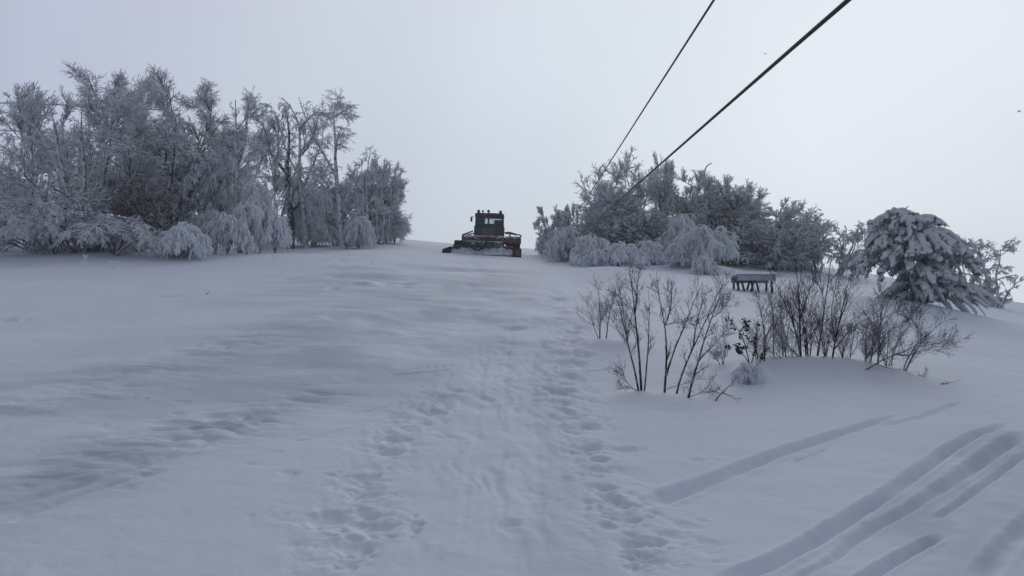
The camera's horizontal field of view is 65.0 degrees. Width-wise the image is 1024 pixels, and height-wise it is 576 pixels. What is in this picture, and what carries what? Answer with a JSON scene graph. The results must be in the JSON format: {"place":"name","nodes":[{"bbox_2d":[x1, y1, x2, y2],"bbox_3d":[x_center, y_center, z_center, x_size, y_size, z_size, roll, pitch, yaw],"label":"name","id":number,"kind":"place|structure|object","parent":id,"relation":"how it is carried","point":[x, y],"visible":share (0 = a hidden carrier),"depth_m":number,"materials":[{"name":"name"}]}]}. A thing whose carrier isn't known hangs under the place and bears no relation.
{"place":"outdoors","nodes":[
{"label":"outdoors","id":0,"kind":"place"},
{"bbox_2d":[0,236,1023,575],"bbox_3d":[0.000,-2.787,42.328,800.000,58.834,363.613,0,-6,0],"label":"snow slope","id":1,"kind":"structure","parent":0,"point":[410,408],"depth_m":8.74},
{"bbox_2d":[0,162,36,211],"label":"frosted tree","id":2,"kind":"object","parent":1,"relation":"on","point":[14,187],"visible":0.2,"depth_m":42.30,"materials":[{"name":"grey plant"}]},
{"bbox_2d":[0,84,79,240],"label":"frosted tree","id":3,"kind":"object","parent":1,"relation":"on","point":[66,114],"visible":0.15,"depth_m":43.75,"materials":[{"name":"grey plant"}]},
{"bbox_2d":[0,175,93,253],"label":"frosted tree","id":4,"kind":"object","parent":1,"relation":"on","point":[30,246],"visible":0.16,"depth_m":33.72,"materials":[{"name":"grey plant"}]},
{"bbox_2d":[1,90,93,251],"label":"bare tree","id":5,"kind":"object","parent":1,"relation":"on","point":[56,164],"visible":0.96,"depth_m":33.06,"materials":[{"name":"grey plant"}]},
{"bbox_2d":[0,195,115,254],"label":"frost laden shrub","id":6,"kind":"object","parent":1,"relation":"on","point":[41,213],"visible":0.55,"depth_m":29.99,"materials":[{"name":"white plant"}]},
{"bbox_2d":[0,81,151,247],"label":"frosted tree","id":7,"kind":"object","parent":1,"relation":"on","point":[30,107],"visible":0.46,"depth_m":37.45,"materials":[{"name":"grey plant"}]},
{"bbox_2d":[0,182,173,253],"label":"snowy bush","id":8,"kind":"object","parent":1,"relation":"on","point":[70,208],"visible":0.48,"depth_m":31.02,"materials":[{"name":"grey plant"}]},
{"bbox_2d":[50,213,181,257],"bbox_3d":[-14.805,-2.075,30.362,4.115,1.816,3.903,0,-6,0],"label":"frost laden shrub","id":9,"kind":"object","parent":1,"relation":"on","point":[139,236],"visible":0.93,"depth_m":30.53,"materials":[{"name":"white plant"}]},
{"bbox_2d":[62,67,171,207],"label":"frosted tree","id":10,"kind":"object","parent":1,"relation":"on","point":[121,76],"visible":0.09,"depth_m":40.26,"materials":[{"name":"grey plant"}]},
{"bbox_2d":[48,60,207,251],"bbox_3d":[-17.323,-5.114,36.983,6.780,7.701,12.692,1,-6,-6],"label":"frosted tree","id":11,"kind":"object","parent":1,"relation":"on","point":[165,136],"visible":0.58,"depth_m":33.92,"materials":[{"name":"grey plant"}]},
{"bbox_2d":[107,98,151,245],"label":"bare tree","id":12,"kind":"object","parent":1,"relation":"on","point":[142,150],"visible":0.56,"depth_m":33.94,"materials":[{"name":"grey plant"}]},
{"bbox_2d":[103,174,185,251],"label":"frosted tree","id":13,"kind":"object","parent":1,"relation":"on","point":[152,215],"visible":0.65,"depth_m":33.13,"materials":[{"name":"grey plant"}]},
{"bbox_2d":[147,118,201,225],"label":"bare tree","id":14,"kind":"object","parent":1,"relation":"on","point":[161,188],"visible":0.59,"depth_m":35.06,"materials":[{"name":"grey plant"}]},
{"bbox_2d":[147,221,213,259],"bbox_3d":[-12.855,-1.807,31.265,2.114,1.591,2.080,-6,-8,43],"label":"frost laden shrub","id":15,"kind":"object","parent":1,"relation":"on","point":[191,240],"visible":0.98,"depth_m":30.93,"materials":[{"name":"white plant"}]},
{"bbox_2d":[118,112,271,251],"bbox_3d":[-14.575,-4.956,37.123,6.782,6.587,3.743,3,-7,-27],"label":"frosted tree","id":16,"kind":"object","parent":1,"relation":"on","point":[242,182],"visible":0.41,"depth_m":37.03,"materials":[{"name":"grey plant"}]},
{"bbox_2d":[186,205,219,248],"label":"frost laden shrub","id":17,"kind":"object","parent":1,"relation":"on","point":[199,220],"visible":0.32,"depth_m":34.19,"materials":[{"name":"grey plant"}]},
{"bbox_2d":[141,63,271,223],"bbox_3d":[-15.238,-6.059,38.719,5.936,8.968,5.720,0,-6,0],"label":"frosted tree","id":18,"kind":"object","parent":1,"relation":"on","point":[207,120],"visible":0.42,"depth_m":37.92,"materials":[{"name":"grey plant"}]},
{"bbox_2d":[188,158,246,253],"bbox_3d":[-13.715,-3.816,37.719,3.007,5.049,3.052,0,-6,0],"label":"frost laden shrub","id":19,"kind":"object","parent":1,"relation":"on","point":[219,194],"visible":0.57,"depth_m":37.15,"materials":[{"name":"grey plant"}]},
{"bbox_2d":[171,92,284,197],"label":"frosted tree","id":20,"kind":"object","parent":1,"relation":"on","point":[183,100],"visible":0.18,"depth_m":41.09,"materials":[{"name":"grey plant"}]},
{"bbox_2d":[201,211,261,254],"bbox_3d":[-11.710,-2.167,33.500,2.446,1.880,1.918,0,-6,0],"label":"frost laden shrub","id":21,"kind":"object","parent":1,"relation":"on","point":[226,230],"visible":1,"depth_m":33.14,"materials":[{"name":"white plant"}]},
{"bbox_2d":[212,95,259,252],"bbox_3d":[-12.965,-5.286,37.088,1.777,7.386,1.834,-3,-7,30],"label":"bare tree","id":22,"kind":"object","parent":1,"relation":"on","point":[238,161],"visible":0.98,"depth_m":37.06,"materials":[{"name":"grey plant"}]},
{"bbox_2d":[217,195,266,253],"bbox_3d":[-11.739,-2.676,34.934,1.995,2.756,1.358,3,-7,-25],"label":"frost laden shrub","id":23,"kind":"object","parent":1,"relation":"on","point":[252,221],"visible":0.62,"depth_m":34.86,"materials":[{"name":"white plant"}]},
{"bbox_2d":[240,178,279,253],"bbox_3d":[-11.314,-3.171,36.566,2.136,3.521,1.882,4,-7,-33],"label":"frost laden shrub","id":24,"kind":"object","parent":1,"relation":"on","point":[261,195],"visible":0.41,"depth_m":36.32,"materials":[{"name":"white plant"}]},
{"bbox_2d":[258,216,293,252],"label":"frost laden shrub","id":25,"kind":"object","parent":1,"relation":"on","point":[275,230],"visible":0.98,"depth_m":35.27,"materials":[{"name":"white plant"}]},
{"bbox_2d":[252,102,320,247],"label":"frosted tree","id":26,"kind":"object","parent":1,"relation":"on","point":[273,123],"visible":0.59,"depth_m":43.71,"materials":[{"name":"grey plant"}]},
{"bbox_2d":[253,110,332,248],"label":"crooked tree","id":27,"kind":"object","parent":1,"relation":"on","point":[287,192],"visible":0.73,"depth_m":43.39,"materials":[{"name":"grey plant"}]},
{"bbox_2d":[258,97,341,248],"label":"crooked tree","id":28,"kind":"object","parent":1,"relation":"on","point":[299,168],"visible":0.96,"depth_m":43.27,"materials":[{"name":"grey plant"}]},
{"bbox_2d":[286,197,337,247],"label":"frost laden shrub","id":29,"kind":"object","parent":1,"relation":"on","point":[317,226],"visible":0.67,"depth_m":44.19,"materials":[{"name":"white plant"}]},
{"bbox_2d":[278,158,355,245],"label":"frosted tree","id":30,"kind":"object","parent":1,"relation":"on","point":[333,215],"visible":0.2,"depth_m":46.10,"materials":[{"name":"grey plant"}]},
{"bbox_2d":[290,89,361,248],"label":"crooked tree","id":31,"kind":"object","parent":1,"relation":"on","point":[337,105],"visible":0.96,"depth_m":43.73,"materials":[{"name":"grey plant"}]},
{"bbox_2d":[326,175,370,245],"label":"frosted tree","id":32,"kind":"object","parent":1,"relation":"on","point":[345,218],"visible":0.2,"depth_m":47.70,"materials":[{"name":"grey plant"}]},
{"bbox_2d":[332,175,365,244],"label":"frosted tree","id":33,"kind":"object","parent":1,"relation":"on","point":[345,204],"visible":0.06,"depth_m":50.72,"materials":[{"name":"grey plant"}]},
{"bbox_2d":[340,215,376,248],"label":"frost laden shrub","id":34,"kind":"object","parent":1,"relation":"on","point":[358,232],"visible":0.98,"depth_m":43.14,"materials":[{"name":"white plant"}]},
{"bbox_2d":[349,144,378,243],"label":"bare tree","id":35,"kind":"object","parent":1,"relation":"on","point":[360,184],"visible":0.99,"depth_m":44.94,"materials":[{"name":"grey plant"}]},
{"bbox_2d":[343,153,388,238],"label":"frosted tree","id":36,"kind":"object","parent":1,"relation":"on","point":[372,216],"visible":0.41,"depth_m":49.46,"materials":[{"name":"grey plant"}]},
{"bbox_2d":[345,171,409,242],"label":"frosted tree","id":37,"kind":"object","parent":1,"relation":"on","point":[401,181],"visible":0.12,"depth_m":51.05,"materials":[{"name":"grey plant"}]},
{"bbox_2d":[368,160,401,242],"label":"bare tree","id":38,"kind":"object","parent":1,"relation":"on","point":[383,206],"visible":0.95,"depth_m":46.56,"materials":[{"name":"grey plant"}]},
{"bbox_2d":[369,157,406,243],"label":"frosted tree","id":39,"kind":"object","parent":1,"relation":"on","point":[395,188],"visible":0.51,"depth_m":50.34,"materials":[{"name":"grey plant"}]},
{"bbox_2d":[377,209,413,243],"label":"frost laden shrub","id":40,"kind":"object","parent":1,"relation":"on","point":[404,229],"visible":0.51,"depth_m":51.11,"materials":[{"name":"white plant"}]},
{"bbox_2d":[442,210,521,256],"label":"snow groomer","id":41,"kind":"object","parent":1,"relation":"on","point":[488,239],"visible":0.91,"depth_m":45.59,"materials":[{"name":"metal"}]},
{"bbox_2d":[534,235,551,255],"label":"frost laden shrub","id":42,"kind":"object","parent":1,"relation":"on","point":[538,244],"visible":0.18,"depth_m":48.45,"materials":[{"name":"white plant"}]},
{"bbox_2d":[532,203,571,257],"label":"frosted tree","id":43,"kind":"object","parent":1,"relation":"on","point":[546,230],"visible":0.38,"depth_m":46.33,"materials":[{"name":"grey plant"}]},
{"bbox_2d":[541,225,582,261],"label":"frost laden shrub","id":44,"kind":"object","parent":1,"relation":"on","point":[562,243],"visible":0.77,"depth_m":39.91,"materials":[{"name":"white plant"}]},
{"bbox_2d":[550,208,590,257],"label":"frosted tree","id":45,"kind":"object","parent":1,"relation":"on","point":[564,221],"visible":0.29,"depth_m":44.96,"materials":[{"name":"grey plant"}]},
{"bbox_2d":[569,234,609,265],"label":"frost laden shrub","id":46,"kind":"object","parent":1,"relation":"on","point":[589,243],"visible":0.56,"depth_m":37.02,"materials":[{"name":"white plant"}]},
{"bbox_2d":[565,201,616,231],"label":"frosted tree","id":47,"kind":"object","parent":1,"relation":"on","point":[572,211],"visible":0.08,"depth_m":46.45,"materials":[{"name":"grey plant"}]},
{"bbox_2d":[573,272,627,338],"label":"sapling","id":48,"kind":"object","parent":1,"relation":"on","point":[601,310],"visible":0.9,"depth_m":14.34,"materials":[{"name":"brown plant"}]},
{"bbox_2d":[566,181,656,246],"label":"frosted tree","id":49,"kind":"object","parent":1,"relation":"on","point":[593,215],"visible":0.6,"depth_m":41.82,"materials":[{"name":"grey plant"}]},
{"bbox_2d":[572,241,653,268],"bbox_3d":[4.627,-1.375,34.373,2.963,1.410,3.092,-6,-8,43],"label":"frost laden shrub","id":50,"kind":"object","parent":1,"relation":"on","point":[618,256],"visible":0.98,"depth_m":33.86,"materials":[{"name":"white plant"}]},
{"bbox_2d":[571,145,669,239],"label":"frosted tree","id":51,"kind":"object","parent":1,"relation":"on","point":[640,189],"visible":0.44,"depth_m":44.01,"materials":[{"name":"grey plant"}]},
{"bbox_2d":[596,287,646,337],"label":"sapling","id":52,"kind":"object","parent":1,"relation":"on","point":[626,315],"visible":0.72,"depth_m":14.05,"materials":[{"name":"brown plant"}]},
{"bbox_2d":[600,263,655,392],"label":"sapling","id":53,"kind":"object","parent":1,"relation":"on","point":[636,328],"visible":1,"depth_m":10.54,"materials":[{"name":"brown plant"}]},
{"bbox_2d":[601,206,695,263],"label":"frosted tree","id":54,"kind":"object","parent":1,"relation":"on","point":[650,229],"visible":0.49,"depth_m":40.25,"materials":[{"name":"grey plant"}]},
{"bbox_2d":[637,237,665,264],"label":"frost laden shrub","id":55,"kind":"object","parent":1,"relation":"on","point":[653,250],"visible":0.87,"depth_m":37.88,"materials":[{"name":"white plant"}]},
{"bbox_2d":[658,241,696,267],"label":"frost laden shrub","id":56,"kind":"object","parent":1,"relation":"on","point":[672,252],"visible":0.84,"depth_m":36.02,"materials":[{"name":"white plant"}]},
{"bbox_2d":[648,271,707,392],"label":"sapling","id":57,"kind":"object","parent":1,"relation":"on","point":[666,342],"visible":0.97,"depth_m":10.56,"materials":[{"name":"brown plant"}]},
{"bbox_2d":[658,213,698,263],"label":"frost laden shrub","id":58,"kind":"object","parent":1,"relation":"on","point":[678,226],"visible":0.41,"depth_m":39.11,"materials":[{"name":"white plant"}]},
{"bbox_2d":[646,150,717,231],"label":"frosted tree","id":59,"kind":"object","parent":1,"relation":"on","point":[661,196],"visible":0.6,"depth_m":46.01,"materials":[{"name":"grey plant"}]},
{"bbox_2d":[647,159,716,224],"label":"frosted tree","id":60,"kind":"object","parent":1,"relation":"on","point":[681,199],"visible":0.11,"depth_m":47.52,"materials":[{"name":"grey plant"}]},
{"bbox_2d":[676,274,734,393],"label":"sapling","id":61,"kind":"object","parent":1,"relation":"on","point":[694,337],"visible":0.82,"depth_m":10.71,"materials":[{"name":"brown plant"}]},
{"bbox_2d":[689,254,721,274],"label":"frost laden shrub","id":62,"kind":"object","parent":1,"relation":"on","point":[704,264],"visible":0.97,"depth_m":33.42,"materials":[{"name":"white plant"}]},
{"bbox_2d":[673,224,741,267],"bbox_3d":[8.403,-1.772,36.179,3.202,2.197,3.091,-5,-8,37],"label":"frost laden shrub","id":63,"kind":"object","parent":1,"relation":"on","point":[700,241],"visible":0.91,"depth_m":35.95,"materials":[{"name":"white plant"}]},
{"bbox_2d":[671,168,752,234],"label":"frosted tree","id":64,"kind":"object","parent":1,"relation":"on","point":[706,222],"visible":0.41,"depth_m":46.02,"materials":[{"name":"grey plant"}]},
{"bbox_2d":[687,271,744,398],"bbox_3d":[2.618,0.660,10.331,0.694,1.848,0.694,-4,-7,31],"label":"sapling","id":65,"kind":"object","parent":1,"relation":"on","point":[695,370],"visible":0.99,"depth_m":10.33,"materials":[{"name":"brown plant"}]},
{"bbox_2d":[705,327,731,364],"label":"sapling","id":66,"kind":"object","parent":1,"relation":"on","point":[716,353],"visible":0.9,"depth_m":12.34,"materials":[{"name":"brown plant"}]},
{"bbox_2d":[715,376,739,400],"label":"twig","id":67,"kind":"object","parent":1,"relation":"on","point":[727,387],"visible":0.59,"depth_m":10.28,"materials":[{"name":"wood"}]},
{"bbox_2d":[703,174,775,263],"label":"frosted tree","id":68,"kind":"object","parent":1,"relation":"on","point":[724,198],"visible":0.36,"depth_m":45.35,"materials":[{"name":"grey plant"}]},
{"bbox_2d":[725,313,767,365],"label":"leafy shrub","id":69,"kind":"object","parent":1,"relation":"on","point":[737,350],"visible":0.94,"depth_m":11.50,"materials":[{"name":"black plant"}]},
{"bbox_2d":[720,178,772,263],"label":"frosted tree","id":70,"kind":"object","parent":1,"relation":"on","point":[760,195],"visible":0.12,"depth_m":48.23,"materials":[{"name":"grey plant"}]},
{"bbox_2d":[730,361,763,384],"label":"rimed tuft","id":71,"kind":"object","parent":1,"relation":"on","point":[746,372],"visible":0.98,"depth_m":11.16,"materials":[{"name":"white plant"}]},
{"bbox_2d":[712,217,783,266],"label":"frosted tree","id":72,"kind":"object","parent":1,"relation":"on","point":[749,233],"visible":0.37,"depth_m":42.11,"materials":[{"name":"grey plant"}]},
{"bbox_2d":[708,186,787,263],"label":"frosted tree","id":73,"kind":"object","parent":1,"relation":"on","point":[757,214],"visible":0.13,"depth_m":45.79,"materials":[{"name":"grey plant"}]},
{"bbox_2d":[731,275,775,292],"bbox_3d":[7.668,-0.088,25.508,1.202,0.585,0.775,0,-6,0],"label":"picnic table","id":74,"kind":"object","parent":1,"relation":"on","point":[748,279],"visible":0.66,"depth_m":25.21,"materials":[{"name":"brown wood"}]},
{"bbox_2d":[730,271,776,276],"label":"snow slab","id":75,"kind":"structure","parent":74,"relation":"on","point":[751,273],"depth_m":25.19,"materials":[{"name":"white"}]},
{"bbox_2d":[745,314,779,358],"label":"sapling","id":76,"kind":"object","parent":1,"relation":"on","point":[771,333],"visible":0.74,"depth_m":12.21,"materials":[{"name":"brown plant"}]},
{"bbox_2d":[736,280,792,355],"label":"sapling","id":77,"kind":"object","parent":1,"relation":"on","point":[766,319],"visible":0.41,"depth_m":13.02,"materials":[{"name":"brown plant"}]},
{"bbox_2d":[743,274,786,360],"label":"sapling","id":78,"kind":"object","parent":1,"relation":"on","point":[762,308],"visible":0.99,"depth_m":12.12,"materials":[{"name":"brown plant"}]},
{"bbox_2d":[730,222,823,271],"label":"frosted tree","id":79,"kind":"object","parent":1,"relation":"on","point":[776,257],"visible":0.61,"depth_m":41.67,"materials":[{"name":"grey plant"}]},
{"bbox_2d":[754,308,812,358],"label":"sapling","id":80,"kind":"object","parent":1,"relation":"on","point":[779,347],"visible":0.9,"depth_m":12.21,"materials":[{"name":"brown plant"}]},
{"bbox_2d":[769,294,797,355],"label":"sapling","id":81,"kind":"object","parent":1,"relation":"on","point":[785,332],"visible":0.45,"depth_m":12.66,"materials":[{"name":"brown plant"}]},
{"bbox_2d":[762,197,827,267],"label":"frosted tree","id":82,"kind":"object","parent":1,"relation":"on","point":[798,210],"visible":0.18,"depth_m":45.88,"materials":[{"name":"grey plant"}]},
{"bbox_2d":[762,237,839,356],"bbox_3d":[4.490,0.223,12.404,1.265,2.204,0.800,-3,-7,23],"label":"sapling","id":83,"kind":"object","parent":1,"relation":"on","point":[793,320],"visible":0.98,"depth_m":12.34,"materials":[{"name":"brown plant"}]},
{"bbox_2d":[772,205,835,270],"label":"frosted tree","id":84,"kind":"object","parent":1,"relation":"on","point":[786,218],"visible":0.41,"depth_m":43.53,"materials":[{"name":"grey plant"}]},
{"bbox_2d":[784,277,830,355],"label":"sapling","id":85,"kind":"object","parent":1,"relation":"on","point":[804,312],"visible":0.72,"depth_m":12.45,"materials":[{"name":"brown plant"}]},
{"bbox_2d":[791,216,837,269],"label":"frosted tree","id":86,"kind":"object","parent":1,"relation":"on","point":[823,223],"visible":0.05,"depth_m":45.58,"materials":[{"name":"grey plant"}]},
{"bbox_2d":[793,212,838,272],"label":"frosted tree","id":87,"kind":"object","parent":1,"relation":"on","point":[822,240],"visible":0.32,"depth_m":43.52,"materials":[{"name":"grey plant"}]},
{"bbox_2d":[808,291,847,355],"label":"sapling","id":88,"kind":"object","parent":1,"relation":"on","point":[820,332],"visible":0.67,"depth_m":12.41,"materials":[{"name":"brown plant"}]},
{"bbox_2d":[800,239,859,355],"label":"sapling","id":89,"kind":"object","parent":1,"relation":"on","point":[817,281],"visible":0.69,"depth_m":13.10,"materials":[{"name":"brown plant"}]},
{"bbox_2d":[823,313,859,357],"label":"sapling","id":90,"kind":"object","parent":1,"relation":"on","point":[843,348],"visible":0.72,"depth_m":12.28,"materials":[{"name":"brown plant"}]},
{"bbox_2d":[820,220,874,275],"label":"frosted tree","id":91,"kind":"object","parent":1,"relation":"on","point":[857,236],"visible":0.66,"depth_m":42.10,"materials":[{"name":"grey plant"}]},
{"bbox_2d":[805,254,895,357],"bbox_3d":[5.275,0.400,12.303,1.457,1.896,0.739,2,-6,-16],"label":"sapling","id":92,"kind":"object","parent":1,"relation":"on","point":[835,330],"visible":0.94,"depth_m":12.24,"materials":[{"name":"brown plant"}]},
{"bbox_2d":[842,301,879,357],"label":"sapling","id":93,"kind":"object","parent":1,"relation":"on","point":[853,336],"visible":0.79,"depth_m":12.19,"materials":[{"name":"brown plant"}]},
{"bbox_2d":[856,316,890,361],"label":"sapling","id":94,"kind":"object","parent":1,"relation":"on","point":[864,349],"visible":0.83,"depth_m":12.07,"materials":[{"name":"brown plant"}]},
{"bbox_2d":[865,314,914,365],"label":"sapling","id":95,"kind":"object","parent":1,"relation":"on","point":[897,342],"visible":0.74,"depth_m":12.01,"materials":[{"name":"brown plant"}]},
{"bbox_2d":[855,277,930,363],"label":"sapling","id":96,"kind":"object","parent":1,"relation":"on","point":[871,353],"visible":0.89,"depth_m":12.11,"materials":[{"name":"brown plant"}]},
{"bbox_2d":[865,321,960,375],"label":"sapling","id":97,"kind":"object","parent":1,"relation":"on","point":[884,342],"visible":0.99,"depth_m":11.68,"materials":[{"name":"brown plant"}]},
{"bbox_2d":[846,206,1004,315],"bbox_3d":[12.405,-0.506,24.456,3.944,4.048,3.809,0,-6,0],"label":"snow laden conifer","id":98,"kind":"object","parent":1,"relation":"on","point":[898,242],"visible":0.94,"depth_m":23.75,"materials":[{"name":"snow"}]},
{"bbox_2d":[892,299,974,370],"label":"sapling","id":99,"kind":"object","parent":1,"relation":"on","point":[924,337],"visible":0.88,"depth_m":11.90,"materials":[{"name":"brown plant"}]},
{"bbox_2d":[953,234,999,284],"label":"frosted tree","id":100,"kind":"object","parent":1,"relation":"on","point":[987,270],"visible":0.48,"depth_m":37.77,"materials":[{"name":"grey plant"}]},
{"bbox_2d":[964,236,1021,306],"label":"frosted tree","id":101,"kind":"object","parent":1,"relation":"on","point":[1010,249],"visible":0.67,"depth_m":36.76,"materials":[{"name":"grey plant"}]},
{"bbox_2d":[981,274,1023,307],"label":"frosted tree","id":102,"kind":"object","parent":1,"relation":"on","point":[1001,299],"visible":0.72,"depth_m":36.78,"materials":[{"name":"grey plant"}]},
{"bbox_2d":[0,0,1023,302],"label":"sky","id":103,"kind":"structure","parent":0,"point":[495,106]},
{"bbox_2d":[569,0,714,224],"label":"lift cable","id":104,"kind":"object","parent":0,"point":[693,31],"visible":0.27,"depth_m":11.61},
{"bbox_2d":[580,0,850,234],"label":"lift cable","id":105,"kind":"object","parent":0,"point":[832,13],"visible":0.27,"depth_m":6.73,"materials":[{"name":"metal"}]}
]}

